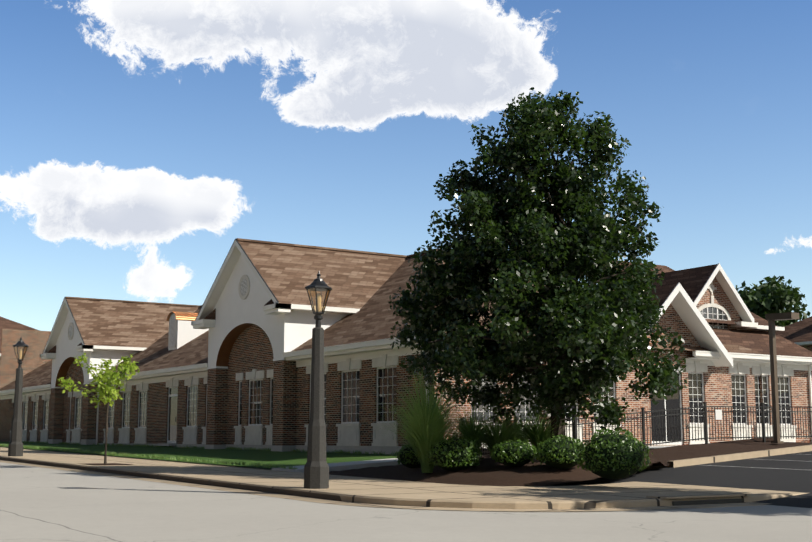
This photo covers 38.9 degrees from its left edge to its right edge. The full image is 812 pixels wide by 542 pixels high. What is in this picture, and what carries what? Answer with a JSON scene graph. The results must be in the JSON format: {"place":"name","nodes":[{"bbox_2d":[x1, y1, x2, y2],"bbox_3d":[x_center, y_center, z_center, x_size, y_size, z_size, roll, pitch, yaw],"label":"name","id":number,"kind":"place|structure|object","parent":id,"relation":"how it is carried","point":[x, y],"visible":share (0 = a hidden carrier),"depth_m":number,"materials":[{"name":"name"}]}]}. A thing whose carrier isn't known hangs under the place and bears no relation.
{"place":"outdoors","nodes":[
{"label":"outdoors","id":0,"kind":"place"},
{"bbox_2d":[0,441,398,468],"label":"lawn","id":1,"kind":"structure","parent":0,"point":[288,458],"depth_m":38.34,"materials":[{"name":"green plant"}]},
{"bbox_2d":[0,316,39,365],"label":"roof","id":2,"kind":"structure","parent":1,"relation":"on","point":[5,323],"depth_m":100.77,"materials":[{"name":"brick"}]},
{"bbox_2d":[272,458,400,472],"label":"path slab","id":3,"kind":"structure","parent":1,"relation":"on","point":[340,466],"depth_m":29.75,"materials":[{"name":"concrete"}]},
{"bbox_2d":[0,239,811,454],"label":"building","id":4,"kind":"structure","parent":1,"relation":"on","point":[248,385],"depth_m":42.04,"materials":[{"name":"brick"}]},
{"bbox_2d":[0,238,811,390],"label":"building roof","id":5,"kind":"structure","parent":4,"relation":"on","point":[367,283],"depth_m":43.92,"materials":[{"name":"brown tile"}]},
{"bbox_2d":[395,412,413,444],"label":"ornamental grass","id":6,"kind":"object","parent":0,"point":[405,434],"depth_m":29.89,"materials":[{"name":"green plant"}]},
{"bbox_2d":[0,446,811,541],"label":"street","id":7,"kind":"structure","parent":0,"point":[39,504],"depth_m":16.17,"materials":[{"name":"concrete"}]},
{"bbox_2d":[0,447,806,511],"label":"sidewalk kerb","id":8,"kind":"structure","parent":7,"relation":"on","point":[389,493],"depth_m":21.55,"materials":[{"name":"concrete"}]},
{"bbox_2d":[8,337,28,455],"bbox_3d":[-13.432,4.332,39.784,0.537,4.160,0.525,5,-10,-33],"label":"lamp post","id":9,"kind":"object","parent":8,"relation":"on","point":[15,446],"visible":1,"depth_m":39.62,"materials":[{"name":"metal"}]},
{"bbox_2d":[58,353,139,463],"bbox_3d":[-8.745,3.936,32.965,2.045,3.185,2.012,-2,-8,11],"label":"young tree","id":10,"kind":"object","parent":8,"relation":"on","point":[109,377],"visible":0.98,"depth_m":32.94,"materials":[{"name":"green plant"}]},
{"bbox_2d":[304,271,331,488],"bbox_3d":[-1.687,2.050,21.918,0.537,4.160,0.525,5,-10,-33],"label":"lamp post","id":11,"kind":"object","parent":8,"relation":"on","point":[316,471],"visible":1,"depth_m":21.74,"materials":[{"name":"metal"}]},
{"bbox_2d":[329,438,811,485],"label":"mulch bed","id":12,"kind":"object","parent":7,"relation":"on","point":[488,471],"visible":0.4,"depth_m":25.63,"materials":[{"name":"brown soil"}]},
{"bbox_2d":[395,444,420,467],"bbox_3d":[0.201,4.408,27.390,0.934,0.598,0.903,-4,-9,25],"label":"boxwood bush","id":13,"kind":"object","parent":12,"relation":"on","point":[407,457],"visible":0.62,"depth_m":27.10,"materials":[{"name":"green plant"}]},
{"bbox_2d":[425,432,484,470],"bbox_3d":[1.063,3.999,25.435,1.326,0.859,1.356,-2,-8,10],"label":"boxwood bush","id":14,"kind":"object","parent":12,"relation":"on","point":[452,453],"visible":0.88,"depth_m":25.02,"materials":[{"name":"green plant"}]},
{"bbox_2d":[448,406,516,449],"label":"ornamental grass","id":15,"kind":"object","parent":12,"relation":"on","point":[470,427],"depth_m":27.40,"materials":[{"name":"green plant"}]},
{"bbox_2d":[456,407,538,458],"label":"ornamental grass","id":16,"kind":"object","parent":12,"relation":"on","point":[491,438],"depth_m":26.77,"materials":[{"name":"green plant"}]},
{"bbox_2d":[490,439,536,466],"bbox_3d":[2.345,3.948,24.944,1.103,0.605,1.095,5,-10,-33],"label":"boxwood bush","id":17,"kind":"object","parent":12,"relation":"on","point":[514,453],"visible":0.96,"depth_m":24.64,"materials":[{"name":"green plant"}]},
{"bbox_2d":[386,87,687,438],"bbox_3d":[3.375,-0.143,27.322,7.010,9.016,7.201,5,-10,-33],"label":"pear tree","id":18,"kind":"object","parent":12,"relation":"on","point":[564,318],"visible":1,"depth_m":26.22,"materials":[{"name":"green plant"}]},
{"bbox_2d":[501,406,574,453],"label":"ornamental grass","id":19,"kind":"object","parent":12,"relation":"on","point":[535,436],"depth_m":26.92,"materials":[{"name":"green plant"}]},
{"bbox_2d":[536,434,584,468],"bbox_3d":[3.301,3.822,24.314,1.216,0.745,1.181,5,-10,-33],"label":"boxwood bush","id":20,"kind":"object","parent":12,"relation":"on","point":[557,453],"visible":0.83,"depth_m":24.00,"materials":[{"name":"green plant"}]},
{"bbox_2d":[577,428,652,479],"bbox_3d":[4.110,3.592,22.649,1.502,1.030,1.444,5,-10,-33],"label":"boxwood bush","id":21,"kind":"object","parent":12,"relation":"on","point":[614,455],"visible":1,"depth_m":22.22,"materials":[{"name":"green plant"}]},
{"bbox_2d":[463,402,811,453],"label":"iron fence","id":22,"kind":"object","parent":12,"relation":"on","point":[718,414],"visible":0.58,"depth_m":32.02,"materials":[{"name":"black metal"}]},
{"bbox_2d":[765,312,798,442],"bbox_3d":[10.631,2.999,32.243,0.870,3.640,0.374,-6,-10,37],"label":"parking light pole","id":23,"kind":"object","parent":12,"relation":"on","point":[771,318],"visible":1,"depth_m":32.34,"materials":[{"name":"brown metal"}]},
{"bbox_2d":[0,0,811,330],"label":"sky","id":24,"kind":"structure","parent":0,"point":[140,140],"materials":[{"name":"blue"}]},
{"bbox_2d":[368,367,488,472],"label":"ornamental grass","id":25,"kind":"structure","parent":0,"point":[426,423],"depth_m":25.35,"materials":[{"name":"green plant"}]},
{"bbox_2d":[499,410,545,442],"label":"ornamental grass","id":26,"kind":"object","parent":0,"point":[517,429],"depth_m":28.66,"materials":[{"name":"green plant"}]},
{"bbox_2d":[545,451,811,507],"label":"parking lot","id":27,"kind":"structure","parent":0,"point":[792,472],"depth_m":25.49,"materials":[{"name":"grey asphalt"}]},
{"bbox_2d":[667,445,811,466],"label":"curb","id":28,"kind":"object","parent":27,"relation":"on","point":[732,457],"visible":0.85,"depth_m":29.49,"materials":[{"name":"concrete"}]},
{"bbox_2d":[775,316,811,351],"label":"roof","id":29,"kind":"structure","parent":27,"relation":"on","point":[799,333],"depth_m":104.06,"materials":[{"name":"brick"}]},
{"label":"ground","id":30,"kind":"structure","parent":0,"visible":0},
{"bbox_2d":[638,445,678,470],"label":"sidewalk","id":31,"kind":"structure","parent":30,"relation":"on","point":[650,467],"depth_m":31.13,"materials":[{"name":"concrete"}]},
{"bbox_2d":[735,275,809,331],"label":"tree","id":32,"kind":"object","parent":30,"relation":"on","point":[770,296],"visible":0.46,"depth_m":114.35,"materials":[{"name":"green plant"}]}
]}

